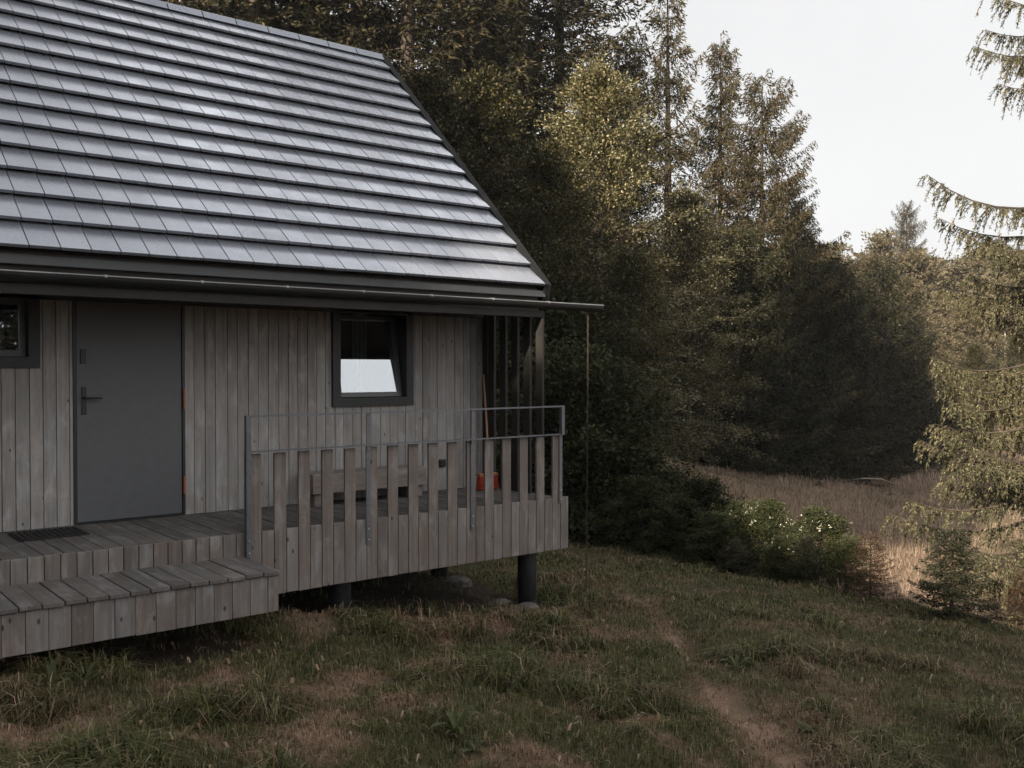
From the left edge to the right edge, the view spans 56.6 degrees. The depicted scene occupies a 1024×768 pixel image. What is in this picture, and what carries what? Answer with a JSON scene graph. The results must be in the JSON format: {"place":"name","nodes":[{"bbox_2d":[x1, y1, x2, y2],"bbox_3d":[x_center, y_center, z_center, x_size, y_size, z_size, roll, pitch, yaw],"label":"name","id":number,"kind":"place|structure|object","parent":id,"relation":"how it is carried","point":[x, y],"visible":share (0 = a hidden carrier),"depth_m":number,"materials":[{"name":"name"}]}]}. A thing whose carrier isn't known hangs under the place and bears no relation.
{"place":"outdoors","nodes":[
{"label":"outdoors","id":0,"kind":"place"},
{"bbox_2d":[0,410,1023,767],"bbox_3d":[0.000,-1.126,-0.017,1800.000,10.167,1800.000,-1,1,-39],"label":"ground","id":1,"kind":"structure","parent":0,"point":[404,594],"depth_m":7.27,"materials":[{"name":"soil"}]},
{"bbox_2d":[30,659,72,686],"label":"weed","id":2,"kind":"object","parent":1,"relation":"on","point":[51,666],"visible":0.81,"depth_m":5.67,"materials":[{"name":"green plant"}]},
{"bbox_2d":[64,663,101,684],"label":"weed","id":3,"kind":"object","parent":1,"relation":"on","point":[88,674],"visible":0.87,"depth_m":5.91,"materials":[{"name":"green plant"}]},
{"bbox_2d":[160,0,283,28],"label":"spruce tree","id":4,"kind":"object","parent":1,"relation":"on","point":[208,7],"visible":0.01,"depth_m":23.51,"materials":[{"name":"green plant"}]},
{"bbox_2d":[173,0,319,27],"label":"spruce tree","id":5,"kind":"object","parent":1,"relation":"on","point":[267,4],"depth_m":27.55,"materials":[{"name":"green plant"}]},
{"bbox_2d":[163,0,377,45],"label":"spruce tree","id":6,"kind":"object","parent":1,"relation":"on","point":[252,12],"visible":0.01,"depth_m":24.66,"materials":[{"name":"green plant"}]},
{"bbox_2d":[0,0,603,658],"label":"timber cabin","id":7,"kind":"object","parent":1,"relation":"on","point":[252,276],"visible":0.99,"depth_m":8.55,"materials":[{"name":"wood"}]},
{"bbox_2d":[0,293,39,367],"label":"window","id":8,"kind":"structure","parent":7,"relation":"in","point":[28,309],"depth_m":7.66,"materials":[{"name":"paint"}]},
{"bbox_2d":[8,526,89,541],"bbox_3d":[-3.639,1.175,7.472,0.500,0.016,0.410,-1,1,-39],"label":"doormat","id":9,"kind":"object","parent":7,"relation":"on","point":[42,534],"visible":1,"depth_m":7.43,"materials":[{"name":"rubber"}]},
{"bbox_2d":[76,301,185,522],"bbox_3d":[-3.265,0.182,8.187,0.904,1.944,0.123,-1,1,-39],"label":"door","id":10,"kind":"structure","parent":7,"relation":"in","point":[129,401],"depth_m":8.17,"materials":[{"name":"grey metal"}]},
{"bbox_2d":[310,464,425,506],"bbox_3d":[-1.466,0.998,9.419,1.270,0.306,0.315,-1,1,-39],"label":"bench","id":11,"kind":"object","parent":7,"relation":"on","point":[338,484],"visible":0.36,"depth_m":9.23,"materials":[{"name":"wood"}]},
{"bbox_2d":[331,308,413,406],"bbox_3d":[-1.541,-0.296,9.835,0.940,1.030,0.467,-1,1,-39],"label":"window","id":12,"kind":"structure","parent":7,"relation":"in","point":[402,343],"depth_m":9.92,"materials":[{"name":"paint"}]},
{"bbox_2d":[476,375,498,489],"bbox_3d":[-0.330,0.517,10.354,0.265,1.237,0.279,-1,1,-39],"label":"broom","id":13,"kind":"object","parent":7,"relation":"on","point":[480,481],"visible":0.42,"depth_m":10.32,"materials":[{"name":"brown wood"}]},
{"bbox_2d":[585,311,588,588],"bbox_3d":[0.799,0.724,10.136,0.039,3.053,0.020,-1,1,-39],"label":"rain chain","id":14,"kind":"object","parent":7,"relation":"hanging from","point":[587,446],"visible":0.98,"depth_m":10.13,"materials":[{"name":"brown metal"}]},
{"bbox_2d":[209,0,457,84],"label":"spruce tree","id":15,"kind":"object","parent":1,"relation":"on","point":[365,24],"visible":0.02,"depth_m":25.66,"materials":[{"name":"green plant"}]},
{"bbox_2d":[208,0,480,92],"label":"spruce tree","id":16,"kind":"object","parent":1,"relation":"on","point":[381,23],"visible":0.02,"depth_m":28.51,"materials":[{"name":"green plant"}]},
{"bbox_2d":[288,0,571,406],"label":"spruce tree","id":17,"kind":"object","parent":1,"relation":"on","point":[409,15],"visible":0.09,"depth_m":25.48,"materials":[{"name":"green plant"}]},
{"bbox_2d":[429,705,482,734],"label":"weed","id":18,"kind":"object","parent":1,"relation":"on","point":[457,723],"visible":0.97,"depth_m":5.26,"materials":[{"name":"green plant"}]},
{"bbox_2d":[443,575,471,587],"bbox_3d":[-0.619,2.208,10.606,0.338,0.107,0.306,-1,1,-39],"label":"stone","id":19,"kind":"object","parent":1,"relation":"on","point":[456,579],"visible":0.74,"depth_m":10.53,"materials":[{"name":"grey stone"}]},
{"bbox_2d":[461,739,485,751],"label":"weed","id":20,"kind":"object","parent":1,"relation":"on","point":[476,744],"visible":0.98,"depth_m":5.05,"materials":[{"name":"green plant"}]},
{"bbox_2d":[400,61,566,469],"bbox_3d":[-1.631,-1.663,20.001,6.530,10.067,7.062,0,1,15],"label":"beech tree","id":21,"kind":"object","parent":1,"relation":"on","point":[420,84],"visible":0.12,"depth_m":19.43,"materials":[{"name":"green plant"}]},
{"bbox_2d":[335,0,636,316],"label":"spruce tree","id":22,"kind":"object","parent":1,"relation":"on","point":[460,65],"visible":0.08,"depth_m":27.77,"materials":[{"name":"green plant"}]},
{"bbox_2d":[486,598,510,604],"bbox_3d":[-0.151,2.187,9.555,0.316,0.076,0.171,-1,1,-39],"label":"stone","id":23,"kind":"object","parent":1,"relation":"on","point":[500,599],"visible":0.63,"depth_m":9.52,"materials":[{"name":"grey stone"}]},
{"bbox_2d":[0,533,1023,767],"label":"lawn grass","id":24,"kind":"structure","parent":1,"relation":"on","point":[97,745],"depth_m":6.37,"materials":[{"name":"green plant"}]},
{"bbox_2d":[370,0,681,415],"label":"spruce tree","id":25,"kind":"object","parent":1,"relation":"on","point":[524,11],"visible":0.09,"depth_m":28.76,"materials":[{"name":"green plant"}]},
{"bbox_2d":[512,602,539,611],"bbox_3d":[0.123,2.215,9.403,0.333,0.076,0.221,-1,1,-39],"label":"stone","id":26,"kind":"object","parent":1,"relation":"on","point":[528,605],"visible":0.48,"depth_m":9.39,"materials":[{"name":"grey stone"}]},
{"bbox_2d":[432,59,634,404],"bbox_3d":[-0.705,-2.309,20.967,7.499,9.493,6.540,1,1,35],"label":"beech tree","id":27,"kind":"object","parent":1,"relation":"on","point":[485,92],"visible":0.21,"depth_m":20.52,"materials":[{"name":"green plant"}]},
{"bbox_2d":[488,134,648,493],"bbox_3d":[0.542,-1.145,19.284,5.044,7.863,5.003,0,1,-8],"label":"beech tree","id":28,"kind":"object","parent":1,"relation":"on","point":[543,165],"visible":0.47,"depth_m":19.03,"materials":[{"name":"green plant"}]},
{"bbox_2d":[244,2,902,447],"bbox_3d":[-5.704,-5.803,38.262,43.196,20.030,19.645,0,1,-5],"label":"dense wood","id":29,"kind":"object","parent":1,"relation":"on","point":[590,214],"depth_m":35.61,"materials":[{"name":"green plant"}]},
{"bbox_2d":[451,0,699,457],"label":"spruce tree","id":30,"kind":"object","parent":1,"relation":"on","point":[562,75],"visible":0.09,"depth_m":29.68,"materials":[{"name":"green plant"}]},
{"bbox_2d":[496,266,680,506],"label":"tree","id":31,"kind":"object","parent":1,"relation":"on","point":[571,320],"visible":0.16,"depth_m":18.00,"materials":[{"name":"green plant"}]},
{"bbox_2d":[496,327,693,548],"bbox_3d":[0.946,1.338,16.393,4.209,4.609,5.073,0,1,20],"label":"shrub","id":32,"kind":"object","parent":1,"relation":"on","point":[569,385],"visible":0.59,"depth_m":15.87,"materials":[{"name":"green plant"}]},
{"bbox_2d":[498,49,728,444],"bbox_3d":[2.087,-2.745,23.134,6.126,10.450,6.343,1,1,35],"label":"hornbeam tree","id":33,"kind":"object","parent":1,"relation":"on","point":[599,96],"visible":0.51,"depth_m":22.46,"materials":[{"name":"green plant"}]},
{"bbox_2d":[544,419,700,553],"bbox_3d":[1.704,1.994,15.878,3.172,2.937,3.277,0,1,7],"label":"shrub","id":34,"kind":"object","parent":1,"relation":"on","point":[637,443],"visible":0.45,"depth_m":15.70,"materials":[{"name":"green plant"}]},
{"bbox_2d":[584,472,681,555],"bbox_3d":[1.995,2.196,14.942,1.820,1.615,1.880,0,1,0],"label":"shrub","id":35,"kind":"object","parent":1,"relation":"on","point":[639,494],"visible":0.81,"depth_m":14.88,"materials":[{"name":"green plant"}]},
{"bbox_2d":[576,29,712,445],"bbox_3d":[3.750,-4.670,32.711,7.266,15.096,6.830,0,1,8],"label":"larch tree","id":36,"kind":"object","parent":1,"relation":"on","point":[626,61],"visible":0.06,"depth_m":32.25,"materials":[{"name":"green plant"}]},
{"bbox_2d":[589,466,702,543],"bbox_3d":[2.491,2.360,16.558,2.583,1.955,2.143,0,1,-9],"label":"shrub","id":37,"kind":"object","parent":1,"relation":"on","point":[678,478],"visible":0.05,"depth_m":16.33,"materials":[{"name":"green plant"}]},
{"bbox_2d":[568,245,731,496],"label":"beech tree","id":38,"kind":"object","parent":1,"relation":"on","point":[632,265],"visible":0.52,"depth_m":18.69,"materials":[{"name":"green plant"}]},
{"bbox_2d":[634,497,687,548],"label":"young spruce","id":39,"kind":"object","parent":1,"relation":"on","point":[655,546],"visible":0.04,"depth_m":14.90,"materials":[{"name":"green plant"}]},
{"bbox_2d":[635,491,717,560],"bbox_3d":[2.605,2.220,14.329,1.437,1.187,1.192,0,1,-19],"label":"shrub","id":40,"kind":"object","parent":1,"relation":"on","point":[675,506],"visible":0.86,"depth_m":14.20,"materials":[{"name":"green plant"}]},
{"bbox_2d":[612,0,744,458],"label":"larch tree","id":41,"kind":"object","parent":1,"relation":"on","point":[681,96],"visible":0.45,"depth_m":31.55,"materials":[{"name":"green plant"}]},
{"bbox_2d":[650,237,707,455],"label":"spruce tree","id":42,"kind":"object","parent":1,"relation":"on","point":[678,369],"visible":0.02,"depth_m":37.68,"materials":[{"name":"green plant"}]},
{"bbox_2d":[605,186,790,470],"bbox_3d":[5.082,-1.535,27.447,5.784,8.398,5.642,0,1,21],"label":"hornbeam tree","id":43,"kind":"object","parent":1,"relation":"on","point":[699,269],"visible":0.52,"depth_m":26.80,"materials":[{"name":"green plant"}]},
{"bbox_2d":[647,474,753,563],"bbox_3d":[2.961,2.271,14.537,1.896,1.836,1.959,0,1,-23],"label":"shrub","id":44,"kind":"object","parent":1,"relation":"on","point":[709,492],"visible":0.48,"depth_m":14.48,"materials":[{"name":"green plant"}]},
{"bbox_2d":[676,510,750,569],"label":"shrub","id":45,"kind":"object","parent":1,"relation":"on","point":[720,522],"visible":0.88,"depth_m":13.66,"materials":[{"name":"green plant"}]},
{"bbox_2d":[661,30,768,466],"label":"spruce tree","id":46,"kind":"object","parent":1,"relation":"on","point":[717,142],"visible":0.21,"depth_m":33.62,"materials":[{"name":"green plant"}]},
{"bbox_2d":[699,496,766,567],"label":"shrub","id":47,"kind":"object","parent":1,"relation":"on","point":[732,506],"visible":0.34,"depth_m":14.22,"materials":[{"name":"green plant"}]},
{"bbox_2d":[718,655,753,667],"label":"weed","id":48,"kind":"object","parent":1,"relation":"on","point":[734,662],"visible":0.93,"depth_m":7.63,"materials":[{"name":"green plant"}]},
{"bbox_2d":[711,537,762,579],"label":"young spruce","id":49,"kind":"object","parent":1,"relation":"on","point":[735,564],"visible":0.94,"depth_m":13.09,"materials":[{"name":"green plant"}]},
{"bbox_2d":[649,221,837,479],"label":"fir tree","id":50,"kind":"object","parent":1,"relation":"on","point":[754,283],"visible":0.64,"depth_m":28.37,"materials":[{"name":"green plant"}]},
{"bbox_2d":[662,69,882,463],"bbox_3d":[8.031,-3.454,30.659,7.117,13.442,6.690,0,1,-13],"label":"larch tree","id":51,"kind":"object","parent":1,"relation":"on","point":[751,174],"visible":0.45,"depth_m":30.39,"materials":[{"name":"green plant"}]},
{"bbox_2d":[730,497,814,572],"bbox_3d":[3.722,2.348,13.798,1.376,1.542,1.421,0,1,13],"label":"shrub","id":52,"kind":"object","parent":1,"relation":"on","point":[767,523],"visible":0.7,"depth_m":13.62,"materials":[{"name":"green plant"}]},
{"bbox_2d":[679,236,893,494],"bbox_3d":[8.762,-0.431,30.035,6.647,8.353,6.855,1,1,44],"label":"fir tree","id":53,"kind":"object","parent":1,"relation":"on","point":[807,368],"visible":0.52,"depth_m":29.07,"materials":[{"name":"green plant"}]},
{"bbox_2d":[755,535,817,581],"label":"shrub","id":54,"kind":"object","parent":1,"relation":"on","point":[782,549],"visible":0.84,"depth_m":12.84,"materials":[{"name":"green plant"}]},
{"bbox_2d":[735,177,856,456],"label":"larch tree","id":55,"kind":"object","parent":1,"relation":"on","point":[810,227],"visible":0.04,"depth_m":33.52,"materials":[{"name":"green plant"}]},
{"bbox_2d":[569,436,1023,630],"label":"meadow grass","id":56,"kind":"structure","parent":1,"relation":"on","point":[745,480],"depth_m":23.67,"materials":[{"name":"plant"}]},
{"bbox_2d":[842,478,895,484],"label":"fallen branch","id":57,"kind":"object","parent":56,"relation":"on","point":[870,478],"visible":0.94,"depth_m":29.01,"materials":[{"name":"wood"}]},
{"bbox_2d":[743,201,862,469],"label":"larch tree","id":58,"kind":"object","parent":1,"relation":"on","point":[805,231],"visible":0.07,"depth_m":32.79,"materials":[{"name":"green plant"}]},
{"bbox_2d":[781,536,828,583],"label":"young spruce","id":59,"kind":"object","parent":1,"relation":"on","point":[803,548],"visible":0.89,"depth_m":12.59,"materials":[{"name":"green plant"}]},
{"bbox_2d":[795,720,822,734],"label":"weed","id":60,"kind":"object","parent":1,"relation":"on","point":[807,727],"visible":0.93,"depth_m":6.00,"materials":[{"name":"green plant"}]},
{"bbox_2d":[783,502,861,592],"bbox_3d":[4.289,2.376,13.187,1.205,1.466,1.453,0,1,-11],"label":"shrub","id":61,"kind":"object","parent":1,"relation":"on","point":[815,520],"visible":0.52,"depth_m":13.11,"materials":[{"name":"green plant"}]},
{"bbox_2d":[760,255,926,486],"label":"fir tree","id":62,"kind":"object","parent":1,"relation":"on","point":[844,315],"visible":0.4,"depth_m":30.36,"materials":[{"name":"green plant"}]},
{"bbox_2d":[818,532,882,596],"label":"shrub","id":63,"kind":"object","parent":1,"relation":"on","point":[845,547],"visible":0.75,"depth_m":12.64,"materials":[{"name":"green plant"}]},
{"bbox_2d":[827,250,904,400],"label":"birch tree","id":64,"kind":"object","parent":1,"relation":"on","point":[865,260],"visible":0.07,"depth_m":57.38,"materials":[{"name":"green plant"}]},
{"bbox_2d":[838,531,904,603],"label":"young spruce","id":65,"kind":"object","parent":1,"relation":"on","point":[871,584],"visible":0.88,"depth_m":11.82,"materials":[{"name":"green plant"}]},
{"bbox_2d":[827,256,965,480],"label":"fir tree","id":66,"kind":"object","parent":1,"relation":"on","point":[892,319],"visible":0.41,"depth_m":33.42,"materials":[{"name":"green plant"}]},
{"bbox_2d":[890,200,933,259],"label":"pine tree","id":67,"kind":"object","parent":1,"relation":"on","point":[905,217],"visible":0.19,"depth_m":71.53,"materials":[{"name":"green plant"}]},
{"bbox_2d":[863,272,965,432],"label":"birch tree","id":68,"kind":"object","parent":1,"relation":"on","point":[912,291],"visible":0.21,"depth_m":45.47,"materials":[{"name":"green plant"}]},
{"bbox_2d":[816,228,1023,404],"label":"distant wood","id":69,"kind":"object","parent":1,"relation":"on","point":[940,273],"visible":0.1,"depth_m":66.77,"materials":[{"name":"green plant"}]},
{"bbox_2d":[874,318,965,469],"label":"fir tree","id":70,"kind":"object","parent":1,"relation":"on","point":[933,411],"visible":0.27,"depth_m":36.61,"materials":[{"name":"green plant"}]},
{"bbox_2d":[918,347,967,445],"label":"beech tree","id":71,"kind":"object","parent":1,"relation":"on","point":[943,353],"visible":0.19,"depth_m":43.68,"materials":[{"name":"green plant"}]},
{"bbox_2d":[923,290,968,398],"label":"birch tree","id":72,"kind":"object","parent":1,"relation":"on","point":[941,310],"visible":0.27,"depth_m":59.62,"materials":[{"name":"green plant"}]},
{"bbox_2d":[880,0,1023,629],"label":"larch tree","id":73,"kind":"object","parent":1,"relation":"on","point":[1004,474],"visible":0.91,"depth_m":13.38,"materials":[{"name":"green plant"}]},
{"bbox_2d":[904,525,1006,623],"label":"young spruce","id":74,"kind":"object","parent":1,"relation":"on","point":[952,594],"visible":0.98,"depth_m":10.65,"materials":[{"name":"green plant"}]},
{"bbox_2d":[931,299,1001,422],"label":"birch tree","id":75,"kind":"object","parent":1,"relation":"on","point":[957,326],"visible":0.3,"depth_m":51.54,"materials":[{"name":"green plant"}]},
{"bbox_2d":[942,342,1003,451],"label":"beech tree","id":76,"kind":"object","parent":1,"relation":"on","point":[974,359],"visible":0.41,"depth_m":42.84,"materials":[{"name":"green plant"}]},
{"bbox_2d":[953,333,1023,455],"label":"beech tree","id":77,"kind":"object","parent":1,"relation":"on","point":[1014,352],"visible":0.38,"depth_m":40.99,"materials":[{"name":"green plant"}]},
{"bbox_2d":[967,274,1023,416],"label":"birch tree","id":78,"kind":"object","parent":1,"relation":"on","point":[1002,281],"visible":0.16,"depth_m":56.42,"materials":[{"name":"green plant"}]},
{"bbox_2d":[991,568,1023,630],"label":"young spruce","id":79,"kind":"object","parent":1,"relation":"on","point":[1020,605],"visible":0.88,"depth_m":10.29,"materials":[{"name":"green plant"}]},
{"bbox_2d":[179,0,1023,265],"label":"sky","id":80,"kind":"structure","parent":0,"point":[889,92],"materials":[{"name":"white"}]}
]}

